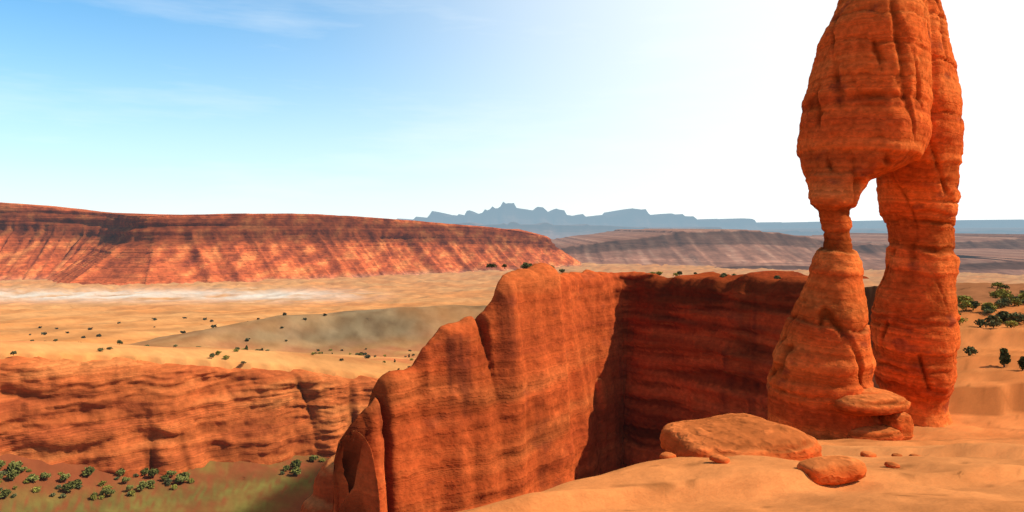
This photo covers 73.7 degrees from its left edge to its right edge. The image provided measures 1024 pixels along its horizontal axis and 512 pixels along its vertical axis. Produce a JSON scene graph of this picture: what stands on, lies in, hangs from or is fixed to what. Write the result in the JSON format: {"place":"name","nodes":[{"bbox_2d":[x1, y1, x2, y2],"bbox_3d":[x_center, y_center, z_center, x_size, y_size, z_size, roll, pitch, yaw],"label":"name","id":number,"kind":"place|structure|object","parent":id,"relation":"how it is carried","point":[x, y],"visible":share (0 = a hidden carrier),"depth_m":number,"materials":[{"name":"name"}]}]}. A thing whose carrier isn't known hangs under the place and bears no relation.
{"place":"outdoors","nodes":[
{"label":"outdoors","id":0,"kind":"place"},
{"bbox_2d":[0,356,378,477],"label":"canyon cliff","id":1,"kind":"structure","parent":0,"point":[130,417],"depth_m":191.14,"materials":[{"name":"orange stone"}]},
{"bbox_2d":[0,202,580,285],"bbox_3d":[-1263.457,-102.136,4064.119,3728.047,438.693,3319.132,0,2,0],"label":"mesa","id":2,"kind":"structure","parent":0,"point":[57,244],"depth_m":3211.45,"materials":[{"name":"red stone"}]},
{"bbox_2d":[0,263,1023,511],"bbox_3d":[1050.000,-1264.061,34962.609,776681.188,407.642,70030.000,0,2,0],"label":"ground","id":3,"kind":"structure","parent":0,"point":[970,459],"depth_m":183.00,"materials":[{"name":"orange sand"}]},
{"bbox_2d":[0,455,324,499],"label":"shrubs","id":4,"kind":"object","parent":3,"relation":"on","point":[14,468],"visible":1,"depth_m":174.07,"materials":[{"name":"green plant"}]},
{"bbox_2d":[10,339,414,369],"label":"shrubs","id":5,"kind":"object","parent":3,"relation":"on","point":[236,349],"visible":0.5,"depth_m":232.16,"materials":[{"name":"green plant"}]},
{"bbox_2d":[29,313,410,371],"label":"shrubs","id":6,"kind":"object","parent":3,"relation":"on","point":[213,326],"visible":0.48,"depth_m":412.12,"materials":[{"name":"green plant"}]},
{"bbox_2d":[659,452,675,458],"bbox_3d":[1.839,2.365,8.054,0.182,0.075,0.181,-1,3,-28],"label":"stone","id":7,"kind":"object","parent":3,"relation":"on","point":[665,455],"visible":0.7,"depth_m":8.02,"materials":[{"name":"orange stone"}]},
{"bbox_2d":[709,455,729,463],"bbox_3d":[2.253,2.203,7.416,0.155,0.064,0.215,-2,3,-35],"label":"stone","id":8,"kind":"object","parent":3,"relation":"on","point":[720,459],"visible":1,"depth_m":7.36,"materials":[{"name":"orange stone"}]},
{"bbox_2d":[659,413,821,460],"bbox_3d":[2.925,2.452,8.915,1.926,0.542,1.662,-1,2,-17],"label":"boulder","id":9,"kind":"object","parent":3,"relation":"on","point":[729,434],"visible":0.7,"depth_m":8.50,"materials":[{"name":"orange stone"}]},
{"bbox_2d":[797,455,866,484],"bbox_3d":[3.380,2.255,7.190,0.749,0.250,0.365,-1,2,-15],"label":"boulder","id":10,"kind":"object","parent":3,"relation":"on","point":[831,470],"visible":0.91,"depth_m":7.06,"materials":[{"name":"orange stone"}]},
{"bbox_2d":[766,0,964,439],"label":"rock arch","id":11,"kind":"structure","parent":3,"relation":"on","point":[882,102],"depth_m":22.55,"materials":[{"name":"orange stone"}]},
{"bbox_2d":[833,388,910,415],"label":"base slab","id":12,"kind":"structure","parent":11,"relation":"on","point":[885,402],"depth_m":20.91,"materials":[{"name":"orange stone"}]},
{"bbox_2d":[862,387,880,393],"bbox_3d":[11.029,4.371,22.099,1.608,0.446,1.443,0,2,0],"label":"rock","id":13,"kind":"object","parent":12,"relation":"on","point":[871,390],"depth_m":21.52,"materials":[{"name":"orange stone"}]},
{"bbox_2d":[860,451,876,456],"bbox_3d":[5.522,3.082,10.580,0.198,0.085,0.219,-1,2,-14],"label":"stone","id":14,"kind":"object","parent":3,"relation":"on","point":[866,454],"visible":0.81,"depth_m":10.53,"materials":[{"name":"orange stone"}]},
{"bbox_2d":[847,424,902,440],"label":"base slab","id":15,"kind":"structure","parent":3,"relation":"on","point":[880,432],"depth_m":20.98,"materials":[{"name":"orange stone"}]},
{"bbox_2d":[884,461,899,467],"bbox_3d":[4.798,2.641,8.621,0.142,0.057,0.200,0,2,0],"label":"stone","id":16,"kind":"object","parent":3,"relation":"on","point":[891,464],"visible":0.97,"depth_m":8.58,"materials":[{"name":"orange stone"}]},
{"bbox_2d":[878,412,913,439],"bbox_3d":[12.186,5.389,21.739,0.916,0.940,1.006,-1,2,-19],"label":"boulder","id":17,"kind":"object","parent":3,"relation":"on","point":[903,423],"depth_m":21.32,"materials":[{"name":"orange stone"}]},
{"bbox_2d":[957,282,1023,370],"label":"shrubs","id":18,"kind":"object","parent":3,"relation":"on","point":[1005,300],"visible":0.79,"depth_m":43.67,"materials":[{"name":"green plant"}]},
{"bbox_2d":[0,0,1023,221],"label":"sky","id":19,"kind":"structure","parent":0,"point":[388,109],"materials":[{"name":"blue"}]},
{"bbox_2d":[333,263,868,511],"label":"cliff","id":20,"kind":"structure","parent":0,"point":[493,402],"depth_m":72.12,"materials":[{"name":"orange stone"}]},
{"bbox_2d":[300,378,607,511],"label":"fin buttresses","id":21,"kind":"structure","parent":20,"relation":"attached to","point":[320,499],"depth_m":77.36,"materials":[{"name":"stone"}]},
{"bbox_2d":[486,262,780,278],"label":"shrubs","id":22,"kind":"object","parent":20,"relation":"on","point":[526,265],"visible":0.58,"depth_m":83.00,"materials":[{"name":"green plant"}]},
{"bbox_2d":[397,202,1023,229],"bbox_3d":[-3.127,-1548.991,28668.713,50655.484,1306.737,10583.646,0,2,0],"label":"mountains","id":23,"kind":"structure","parent":0,"point":[506,213],"depth_m":25925.40,"materials":[{"name":"grey stone"}]},
{"bbox_2d":[455,222,1023,238],"bbox_3d":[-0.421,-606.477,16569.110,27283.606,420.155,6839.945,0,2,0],"label":"range","id":24,"kind":"structure","parent":0,"point":[550,231],"depth_m":13981.18,"materials":[{"name":"grey stone"}]},
{"bbox_2d":[551,229,1023,265],"bbox_3d":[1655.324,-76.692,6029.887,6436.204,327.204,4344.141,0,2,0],"label":"ridge","id":25,"kind":"structure","parent":0,"point":[696,247],"depth_m":5034.68,"materials":[{"name":"stone"}]},
{"bbox_2d":[714,248,1023,274],"bbox_3d":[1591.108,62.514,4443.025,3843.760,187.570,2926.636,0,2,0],"label":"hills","id":26,"kind":"structure","parent":0,"point":[998,261],"depth_m":4047.38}
]}

